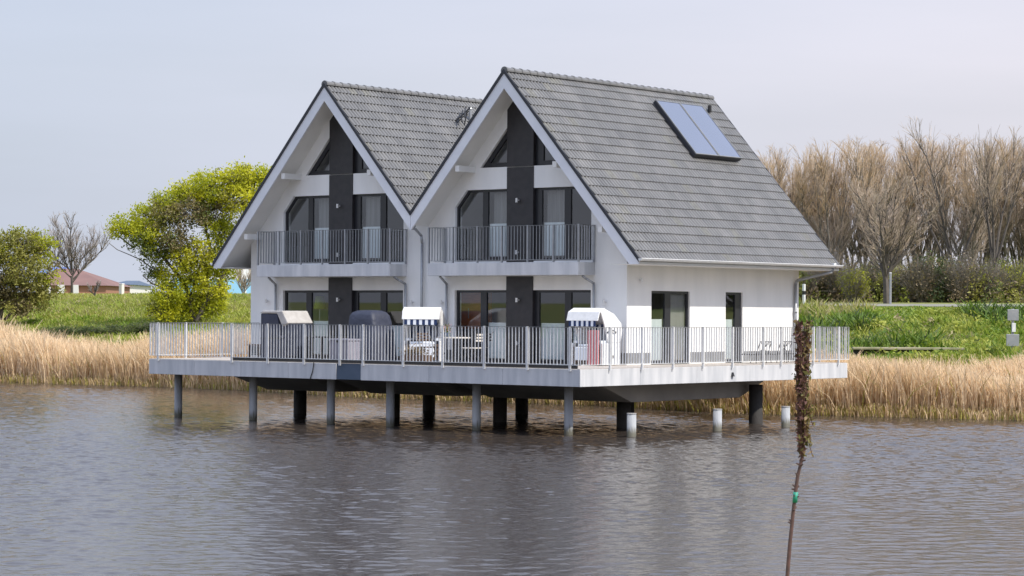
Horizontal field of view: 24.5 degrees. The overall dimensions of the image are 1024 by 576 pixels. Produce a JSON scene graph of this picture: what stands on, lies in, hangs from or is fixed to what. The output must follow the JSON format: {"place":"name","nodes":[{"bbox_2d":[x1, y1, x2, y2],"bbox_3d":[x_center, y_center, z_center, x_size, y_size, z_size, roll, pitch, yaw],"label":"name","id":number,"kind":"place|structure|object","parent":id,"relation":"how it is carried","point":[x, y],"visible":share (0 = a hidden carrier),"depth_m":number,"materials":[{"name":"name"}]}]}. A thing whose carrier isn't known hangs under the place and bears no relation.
{"place":"outdoors","nodes":[
{"label":"outdoors","id":0,"kind":"place"},
{"bbox_2d":[210,80,505,359],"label":"house","id":1,"kind":"structure","parent":0,"point":[344,183],"depth_m":70.64,"materials":[{"name":"grey paint"}]},
{"bbox_2d":[314,296,325,354],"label":"floor lamp","id":2,"kind":"object","parent":1,"relation":"in","point":[319,303],"visible":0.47,"depth_m":72.01,"materials":[{"name":"silver metal"}]},
{"bbox_2d":[309,143,367,174],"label":"window","id":3,"kind":"structure","parent":1,"relation":"in","point":[359,162],"depth_m":70.89,"materials":[{"name":"grey glass"}]},
{"bbox_2d":[285,193,402,262],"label":"window","id":4,"kind":"structure","parent":1,"relation":"in","point":[358,197],"depth_m":70.10,"materials":[{"name":"grey glass"}]},
{"bbox_2d":[285,290,402,358],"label":"window","id":5,"kind":"structure","parent":1,"relation":"in","point":[309,293],"depth_m":70.88,"materials":[{"name":"grey"}]},
{"bbox_2d":[0,302,1022,419],"bbox_3d":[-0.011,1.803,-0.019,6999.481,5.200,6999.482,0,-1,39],"label":"ground","id":6,"kind":"structure","parent":0,"point":[903,312],"depth_m":103.24,"materials":[{"name":"green plant"}]},
{"bbox_2d":[0,224,67,320],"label":"olive bush","id":7,"kind":"object","parent":6,"relation":"on","point":[16,277],"visible":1,"depth_m":115.64,"materials":[{"name":"green plant"}]},
{"bbox_2d":[34,326,77,337],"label":"shrub","id":8,"kind":"object","parent":6,"relation":"on","point":[53,331],"visible":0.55,"depth_m":108.24,"materials":[{"name":"green plant"}]},
{"bbox_2d":[30,210,111,292],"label":"bare tree","id":9,"kind":"object","parent":6,"relation":"on","point":[71,244],"visible":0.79,"depth_m":142.00,"materials":[{"name":"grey plant"}]},
{"bbox_2d":[53,323,89,334],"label":"shrub","id":10,"kind":"object","parent":6,"relation":"on","point":[68,327],"visible":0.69,"depth_m":108.67,"materials":[{"name":"green plant"}]},
{"bbox_2d":[45,269,130,293],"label":"barn","id":11,"kind":"structure","parent":6,"relation":"on","point":[83,280],"depth_m":293.30,"materials":[{"name":"brown"}]},
{"bbox_2d":[70,324,108,335],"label":"shrub","id":12,"kind":"object","parent":6,"relation":"on","point":[85,329],"visible":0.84,"depth_m":108.04,"materials":[{"name":"green plant"}]},
{"bbox_2d":[87,280,100,296],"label":"young tree","id":13,"kind":"object","parent":6,"relation":"on","point":[96,288],"visible":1,"depth_m":135.95,"materials":[{"name":"brown plant"}]},
{"bbox_2d":[92,322,123,335],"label":"shrub","id":14,"kind":"object","parent":6,"relation":"on","point":[111,326],"visible":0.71,"depth_m":108.60,"materials":[{"name":"green plant"}]},
{"bbox_2d":[102,323,147,335],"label":"shrub","id":15,"kind":"object","parent":6,"relation":"on","point":[133,330],"visible":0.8,"depth_m":108.29,"materials":[{"name":"green plant"}]},
{"bbox_2d":[0,292,250,344],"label":"meadow grass","id":16,"kind":"structure","parent":6,"relation":"on","point":[107,317],"depth_m":117.22,"materials":[{"name":"plant"}]},
{"bbox_2d":[121,320,148,332],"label":"shrub","id":17,"kind":"object","parent":6,"relation":"on","point":[137,323],"visible":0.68,"depth_m":108.78,"materials":[{"name":"green plant"}]},
{"bbox_2d":[119,281,151,293],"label":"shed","id":18,"kind":"structure","parent":6,"relation":"on","point":[136,287],"depth_m":318.02,"materials":[{"name":"white"}]},
{"bbox_2d":[140,319,169,332],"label":"shrub","id":19,"kind":"object","parent":6,"relation":"on","point":[147,326],"visible":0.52,"depth_m":108.09,"materials":[{"name":"green plant"}]},
{"bbox_2d":[102,156,271,322],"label":"spring tree","id":20,"kind":"object","parent":6,"relation":"on","point":[205,201],"visible":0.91,"depth_m":111.61,"materials":[{"name":"green plant"}]},
{"bbox_2d":[174,269,250,293],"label":"marquee","id":21,"kind":"object","parent":6,"relation":"on","point":[235,287],"visible":0.04,"depth_m":253.01,"materials":[{"name":"blue fabric"}]},
{"bbox_2d":[232,269,250,292],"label":"tree","id":22,"kind":"object","parent":6,"relation":"on","point":[245,283],"visible":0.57,"depth_m":189.91,"materials":[{"name":"grey plant"}]},
{"bbox_2d":[149,322,848,434],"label":"terrace platform","id":23,"kind":"structure","parent":6,"relation":"on","point":[625,386],"depth_m":64.29,"materials":[{"name":"grey concrete"}]},
{"bbox_2d":[261,311,312,358],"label":"covered beach chair","id":24,"kind":"object","parent":23,"relation":"on","point":[284,318],"visible":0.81,"depth_m":68.26,"materials":[{"name":"grey fabric"}]},
{"bbox_2d":[306,336,346,358],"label":"garden table","id":25,"kind":"object","parent":23,"relation":"on","point":[321,344],"visible":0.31,"depth_m":68.17,"materials":[{"name":"black metal"}]},
{"bbox_2d":[328,339,359,359],"bbox_3d":[-4.604,1.714,64.705,0.760,0.640,0.535,0,-1,39],"label":"storage box","id":26,"kind":"object","parent":23,"relation":"on","point":[358,344],"visible":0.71,"depth_m":64.52,"materials":[{"name":"grey plastic"}]},
{"bbox_2d":[348,310,395,360],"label":"covered beach chair","id":27,"kind":"object","parent":23,"relation":"on","point":[374,318],"visible":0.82,"depth_m":66.32,"materials":[{"name":"grey fabric"}]},
{"bbox_2d":[398,343,433,361],"bbox_3d":[-2.600,1.771,63.921,1.190,0.554,0.484,0,-1,39],"label":"garden bench","id":28,"kind":"object","parent":23,"relation":"on","point":[411,354],"visible":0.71,"depth_m":63.79,"materials":[{"name":"white wicker"}]},
{"bbox_2d":[402,307,445,361],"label":"hooded beach chair","id":29,"kind":"object","parent":23,"relation":"on","point":[424,317],"visible":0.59,"depth_m":66.01,"materials":[{"name":"white wicker"}]},
{"bbox_2d":[415,331,437,359],"bbox_3d":[-2.326,1.627,64.477,0.464,0.894,0.560,1,-1,-36],"label":"folding chair","id":30,"kind":"object","parent":23,"relation":"on","point":[425,340],"visible":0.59,"depth_m":64.60,"materials":[{"name":"grey wood"}]},
{"bbox_2d":[437,337,470,361],"bbox_3d":[-1.590,1.700,64.069,0.920,0.728,0.920,0,-1,39],"label":"bistro table","id":31,"kind":"object","parent":23,"relation":"on","point":[453,354],"visible":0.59,"depth_m":64.04,"materials":[{"name":"beige metal"}]},
{"bbox_2d":[462,332,482,361],"bbox_3d":[-1.064,1.623,63.399,0.560,0.894,0.464,0,-1,29],"label":"folding chair","id":32,"kind":"object","parent":23,"relation":"on","point":[463,348],"visible":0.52,"depth_m":63.28,"materials":[{"name":"beige"}]},
{"bbox_2d":[472,332,492,362],"bbox_3d":[-0.861,1.636,64.483,0.560,0.894,0.464,1,-1,-31],"label":"folding chair","id":33,"kind":"object","parent":23,"relation":"on","point":[486,344],"visible":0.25,"depth_m":64.44,"materials":[{"name":"black metal"}]},
{"bbox_2d":[566,308,621,364],"bbox_3d":[2.219,1.299,63.255,1.118,1.525,1.198,0,-1,37],"label":"hooded beach chair","id":34,"kind":"object","parent":23,"relation":"on","point":[590,317],"visible":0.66,"depth_m":63.01,"materials":[{"name":"white wicker"}]},
{"bbox_2d":[587,330,598,364],"bbox_3d":[2.163,1.585,62.628,0.360,0.920,0.040,0,-1,39],"label":"towel","id":35,"kind":"object","parent":34,"relation":"hanging from","point":[593,347],"visible":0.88,"depth_m":62.59,"materials":[{"name":"fabric"}]},
{"bbox_2d":[761,341,791,362],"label":"wire lounge chair","id":36,"kind":"object","parent":23,"relation":"on","point":[782,349],"visible":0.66,"depth_m":68.14,"materials":[{"name":"black metal"}]},
{"bbox_2d":[0,371,1023,420],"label":"reed shoots","id":37,"kind":"object","parent":6,"relation":"on","point":[884,411],"visible":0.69,"depth_m":75.97,"materials":[{"name":"plant"}]},
{"bbox_2d":[0,314,1023,419],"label":"reeds","id":38,"kind":"object","parent":6,"relation":"on","point":[12,340],"visible":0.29,"depth_m":74.43,"materials":[{"name":"beige plant"}]},
{"bbox_2d":[759,153,790,197],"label":"bare poplar","id":39,"kind":"object","parent":6,"relation":"on","point":[773,172],"visible":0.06,"depth_m":125.75,"materials":[{"name":"grey plant"}]},
{"bbox_2d":[761,145,830,216],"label":"bare poplar","id":40,"kind":"object","parent":6,"relation":"on","point":[776,159],"visible":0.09,"depth_m":127.64,"materials":[{"name":"brown plant"}]},
{"bbox_2d":[757,151,837,235],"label":"bare poplar","id":41,"kind":"object","parent":6,"relation":"on","point":[812,177],"visible":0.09,"depth_m":129.44,"materials":[{"name":"brown plant"}]},
{"bbox_2d":[776,159,822,213],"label":"bare poplar","id":42,"kind":"object","parent":6,"relation":"on","point":[794,187],"visible":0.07,"depth_m":128.24,"materials":[{"name":"grey plant"}]},
{"bbox_2d":[785,319,816,575],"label":"young standard tree","id":43,"kind":"object","parent":6,"relation":"on","point":[803,408],"visible":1,"depth_m":11.48,"materials":[{"name":"brown plant"}]},
{"bbox_2d":[778,159,827,212],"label":"bare poplar","id":44,"kind":"object","parent":6,"relation":"on","point":[799,181],"visible":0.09,"depth_m":124.82,"materials":[{"name":"brown plant"}]},
{"bbox_2d":[802,284,805,302],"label":"marker post","id":45,"kind":"object","parent":6,"relation":"on","point":[803,292],"visible":0.73,"depth_m":110.97,"materials":[{"name":"white plastic"}]},
{"bbox_2d":[799,271,816,298],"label":"shrub","id":46,"kind":"object","parent":6,"relation":"on","point":[802,282],"visible":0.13,"depth_m":118.68,"materials":[{"name":"green plant"}]},
{"bbox_2d":[776,154,850,231],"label":"bare poplar","id":47,"kind":"object","parent":6,"relation":"on","point":[837,171],"visible":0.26,"depth_m":126.26,"materials":[{"name":"brown plant"}]},
{"bbox_2d":[799,269,830,300],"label":"shrub","id":48,"kind":"object","parent":6,"relation":"on","point":[817,279],"visible":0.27,"depth_m":119.35,"materials":[{"name":"green plant"}]},
{"bbox_2d":[814,273,839,301],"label":"shrub","id":49,"kind":"object","parent":6,"relation":"on","point":[823,289],"visible":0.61,"depth_m":119.88,"materials":[{"name":"green plant"}]},
{"bbox_2d":[788,150,879,262],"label":"bare poplar","id":50,"kind":"object","parent":6,"relation":"on","point":[820,233],"visible":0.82,"depth_m":125.13,"materials":[{"name":"brown plant"}]},
{"bbox_2d":[802,144,870,259],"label":"bare poplar","id":51,"kind":"object","parent":6,"relation":"on","point":[841,202],"visible":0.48,"depth_m":126.72,"materials":[{"name":"brown plant"}]},
{"bbox_2d":[815,239,871,301],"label":"shrub","id":52,"kind":"object","parent":6,"relation":"on","point":[830,283],"visible":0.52,"depth_m":119.62,"materials":[{"name":"green plant"}]},
{"bbox_2d":[811,138,891,265],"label":"bare poplar","id":53,"kind":"object","parent":6,"relation":"on","point":[853,245],"visible":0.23,"depth_m":130.28,"materials":[{"name":"brown plant"}]},
{"bbox_2d":[790,140,913,267],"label":"bare poplar","id":54,"kind":"object","parent":6,"relation":"on","point":[851,250],"visible":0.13,"depth_m":131.94,"materials":[{"name":"brown plant"}]},
{"bbox_2d":[833,258,873,301],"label":"shrub","id":55,"kind":"object","parent":6,"relation":"on","point":[855,289],"visible":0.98,"depth_m":117.49,"materials":[{"name":"green plant"}]},
{"bbox_2d":[859,260,881,299],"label":"shrub","id":56,"kind":"object","parent":6,"relation":"on","point":[869,283],"visible":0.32,"depth_m":120.10,"materials":[{"name":"green plant"}]},
{"bbox_2d":[855,253,895,301],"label":"shrub","id":57,"kind":"object","parent":6,"relation":"on","point":[877,270],"visible":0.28,"depth_m":120.16,"materials":[{"name":"green plant"}]},
{"bbox_2d":[830,135,928,267],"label":"bare poplar","id":58,"kind":"object","parent":6,"relation":"on","point":[856,159],"visible":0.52,"depth_m":125.65,"materials":[{"name":"brown plant"}]},
{"bbox_2d":[889,273,891,303],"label":"thin pole","id":59,"kind":"object","parent":6,"relation":"on","point":[890,288],"visible":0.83,"depth_m":112.47,"materials":[{"name":"metal"}]},
{"bbox_2d":[854,141,927,258],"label":"bare poplar","id":60,"kind":"object","parent":6,"relation":"on","point":[881,171],"visible":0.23,"depth_m":130.31,"materials":[{"name":"brown plant"}]},
{"bbox_2d":[844,174,938,303],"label":"bare tree","id":61,"kind":"object","parent":6,"relation":"on","point":[884,251],"visible":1,"depth_m":113.73,"materials":[{"name":"brown plant"}]},
{"bbox_2d":[872,263,911,298],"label":"shrub","id":62,"kind":"object","parent":6,"relation":"on","point":[894,284],"visible":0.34,"depth_m":118.89,"materials":[{"name":"green plant"}]},
{"bbox_2d":[799,295,995,340],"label":"embankment straw","id":63,"kind":"object","parent":6,"relation":"on","point":[832,307],"visible":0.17,"depth_m":100.84,"materials":[{"name":"green plant"}]},
{"bbox_2d":[854,136,944,270],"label":"bare poplar","id":64,"kind":"object","parent":6,"relation":"on","point":[906,201],"visible":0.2,"depth_m":129.00,"materials":[{"name":"brown plant"}]},
{"bbox_2d":[852,347,964,356],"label":"culvert wall","id":65,"kind":"structure","parent":6,"relation":"on","point":[856,350],"depth_m":83.44,"materials":[{"name":"concrete"}]},
{"bbox_2d":[799,303,1023,363],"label":"embankment grass","id":66,"kind":"structure","parent":6,"relation":"on","point":[971,325],"depth_m":93.17,"materials":[{"name":"green plant"}]},
{"bbox_2d":[799,298,1023,346],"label":"nettle patches","id":67,"kind":"object","parent":6,"relation":"on","point":[986,309],"visible":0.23,"depth_m":94.44,"materials":[{"name":"green plant"}]},
{"bbox_2d":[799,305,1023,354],"bbox_3d":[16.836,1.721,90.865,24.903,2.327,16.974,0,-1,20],"label":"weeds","id":68,"kind":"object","parent":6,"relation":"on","point":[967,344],"visible":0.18,"depth_m":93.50,"materials":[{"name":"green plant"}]},
{"bbox_2d":[805,276,1023,302],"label":"weeds","id":69,"kind":"object","parent":6,"relation":"on","point":[996,294],"visible":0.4,"depth_m":117.21,"materials":[{"name":"green plant"}]},
{"bbox_2d":[894,238,948,302],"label":"shrub","id":70,"kind":"object","parent":6,"relation":"on","point":[916,284],"visible":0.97,"depth_m":117.36,"materials":[{"name":"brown plant"}]},
{"bbox_2d":[887,138,962,266],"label":"bare poplar","id":71,"kind":"object","parent":6,"relation":"on","point":[923,251],"visible":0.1,"depth_m":131.94,"materials":[{"name":"brown plant"}]},
{"bbox_2d":[879,133,972,267],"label":"bare poplar","id":72,"kind":"object","parent":6,"relation":"on","point":[929,244],"visible":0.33,"depth_m":129.76,"materials":[{"name":"brown plant"}]},
{"bbox_2d":[847,351,1016,367],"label":"green reeds","id":73,"kind":"object","parent":6,"relation":"on","point":[937,359],"depth_m":81.00,"materials":[{"name":"green plant"}]},
{"bbox_2d":[904,248,960,302],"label":"shrub","id":74,"kind":"object","parent":6,"relation":"on","point":[942,277],"visible":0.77,"depth_m":117.63,"materials":[{"name":"green plant"}]},
{"bbox_2d":[870,345,1003,361],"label":"weeds","id":75,"kind":"object","parent":6,"relation":"on","point":[899,353],"visible":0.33,"depth_m":82.15,"materials":[{"name":"green plant"}]},
{"bbox_2d":[907,136,974,262],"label":"bare poplar","id":76,"kind":"object","parent":6,"relation":"on","point":[951,214],"visible":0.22,"depth_m":130.93,"materials":[{"name":"brown plant"}]},
{"bbox_2d":[896,115,1011,269],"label":"bare tree","id":77,"kind":"object","parent":6,"relation":"on","point":[933,176],"visible":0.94,"depth_m":120.38,"materials":[{"name":"brown plant"}]},
{"bbox_2d":[901,138,1015,260],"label":"bare poplar","id":78,"kind":"object","parent":6,"relation":"on","point":[939,231],"visible":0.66,"depth_m":126.47,"materials":[{"name":"brown plant"}]},
{"bbox_2d":[932,242,990,302],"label":"shrub","id":79,"kind":"object","parent":6,"relation":"on","point":[956,278],"visible":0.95,"depth_m":117.08,"materials":[{"name":"brown plant"}]},
{"bbox_2d":[961,253,993,302],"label":"shrub","id":80,"kind":"object","parent":6,"relation":"on","point":[983,281],"visible":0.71,"depth_m":117.29,"materials":[{"name":"green plant"}]},
{"bbox_2d":[936,136,1023,267],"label":"bare poplar","id":81,"kind":"object","parent":6,"relation":"on","point":[977,245],"visible":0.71,"depth_m":126.54,"materials":[{"name":"grey plant"}]},
{"bbox_2d":[948,137,1022,269],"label":"bare poplar","id":82,"kind":"object","parent":6,"relation":"on","point":[987,252],"visible":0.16,"depth_m":130.37,"materials":[{"name":"grey plant"}]},
{"bbox_2d":[963,248,1012,302],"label":"shrub","id":83,"kind":"object","parent":6,"relation":"on","point":[995,273],"visible":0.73,"depth_m":117.27,"materials":[{"name":"green plant"}]},
{"bbox_2d":[953,137,1023,302],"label":"bare poplar","id":84,"kind":"object","parent":6,"relation":"on","point":[1005,249],"visible":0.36,"depth_m":129.52,"materials":[{"name":"grey plant"}]},
{"bbox_2d":[962,124,1023,265],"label":"bare tree","id":85,"kind":"object","parent":6,"relation":"on","point":[996,251],"visible":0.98,"depth_m":120.03,"materials":[{"name":"brown plant"}]},
{"bbox_2d":[977,136,1021,264],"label":"bare poplar","id":86,"kind":"object","parent":6,"relation":"on","point":[1003,165],"visible":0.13,"depth_m":131.74,"materials":[{"name":"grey plant"}]},
{"bbox_2d":[976,251,1022,302],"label":"shrub","id":87,"kind":"object","parent":6,"relation":"on","point":[1002,260],"visible":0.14,"depth_m":119.90,"materials":[{"name":"green plant"}]},
{"bbox_2d":[978,143,1023,259],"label":"bare poplar","id":88,"kind":"object","parent":6,"relation":"on","point":[1019,239],"visible":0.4,"depth_m":130.64,"materials":[{"name":"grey plant"}]},
{"bbox_2d":[997,252,1023,302],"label":"shrub","id":89,"kind":"object","parent":6,"relation":"on","point":[1018,284],"visible":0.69,"depth_m":118.14,"materials":[{"name":"green plant"}]},
{"bbox_2d":[1006,309,1018,347],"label":"information post","id":90,"kind":"object","parent":6,"relation":"on","point":[1012,338],"visible":0.94,"depth_m":84.40,"materials":[{"name":"metal"}]},
{"bbox_2d":[1002,145,1023,265],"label":"bare poplar","id":91,"kind":"object","parent":6,"relation":"on","point":[1012,252],"visible":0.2,"depth_m":132.24,"materials":[{"name":"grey plant"}]},
{"bbox_2d":[1007,147,1023,218],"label":"bare poplar","id":92,"kind":"object","parent":6,"relation":"on","point":[1020,190],"visible":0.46,"depth_m":127.70,"materials":[{"name":"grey plant"}]},
{"bbox_2d":[0,382,1023,575],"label":"water","id":93,"kind":"structure","parent":0,"point":[109,480],"depth_m":41.18,"materials":[{"name":"grey liquid"}]},
{"bbox_2d":[627,413,636,436],"bbox_3d":[3.022,4.166,59.567,0.257,1.996,0.257,0,-1,39],"label":"mooring post","id":94,"kind":"object","parent":93,"relation":"in","point":[631,424],"visible":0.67,"depth_m":59.47,"materials":[{"name":"metal"}]},
{"bbox_2d":[713,409,721,430],"bbox_3d":[5.460,4.213,62.611,0.257,1.996,0.257,0,-1,39],"label":"mooring post","id":95,"kind":"object","parent":93,"relation":"in","point":[717,419],"visible":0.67,"depth_m":62.51,"materials":[{"name":"concrete"}]},
{"bbox_2d":[781,406,789,426],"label":"mooring post","id":96,"kind":"object","parent":93,"relation":"in","point":[785,416],"visible":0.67,"depth_m":65.17,"materials":[{"name":"concrete"}]},
{"bbox_2d":[0,0,1023,298],"label":"sky","id":97,"kind":"structure","parent":0,"point":[103,103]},
{"bbox_2d":[410,66,842,364],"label":"house","id":98,"kind":"structure","parent":0,"point":[630,205],"depth_m":66.68,"materials":[{"name":"grey paint"}]},
{"bbox_2d":[461,293,491,357],"bbox_3d":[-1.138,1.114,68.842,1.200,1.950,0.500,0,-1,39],"label":"glass door","id":99,"kind":"structure","parent":98,"relation":"in","point":[470,309],"depth_m":68.60,"materials":[{"name":"grey glass"}]},
{"bbox_2d":[483,132,554,167],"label":"window","id":100,"kind":"structure","parent":98,"relation":"in","point":[540,147],"depth_m":66.57,"materials":[{"name":"grey"}]},
{"bbox_2d":[651,291,687,362],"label":"window","id":101,"kind":"structure","parent":98,"relation":"in","point":[666,294],"depth_m":65.39,"materials":[{"name":"grey"}]},
{"bbox_2d":[725,292,740,361],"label":"window","id":102,"kind":"structure","parent":98,"relation":"in","point":[736,295],"depth_m":68.06,"materials":[{"name":"grey"}]},
{"bbox_2d":[809,303,1023,306],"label":"road","id":103,"kind":"structure","parent":0,"point":[955,305],"depth_m":110.72,"materials":[{"name":"grey asphalt"}]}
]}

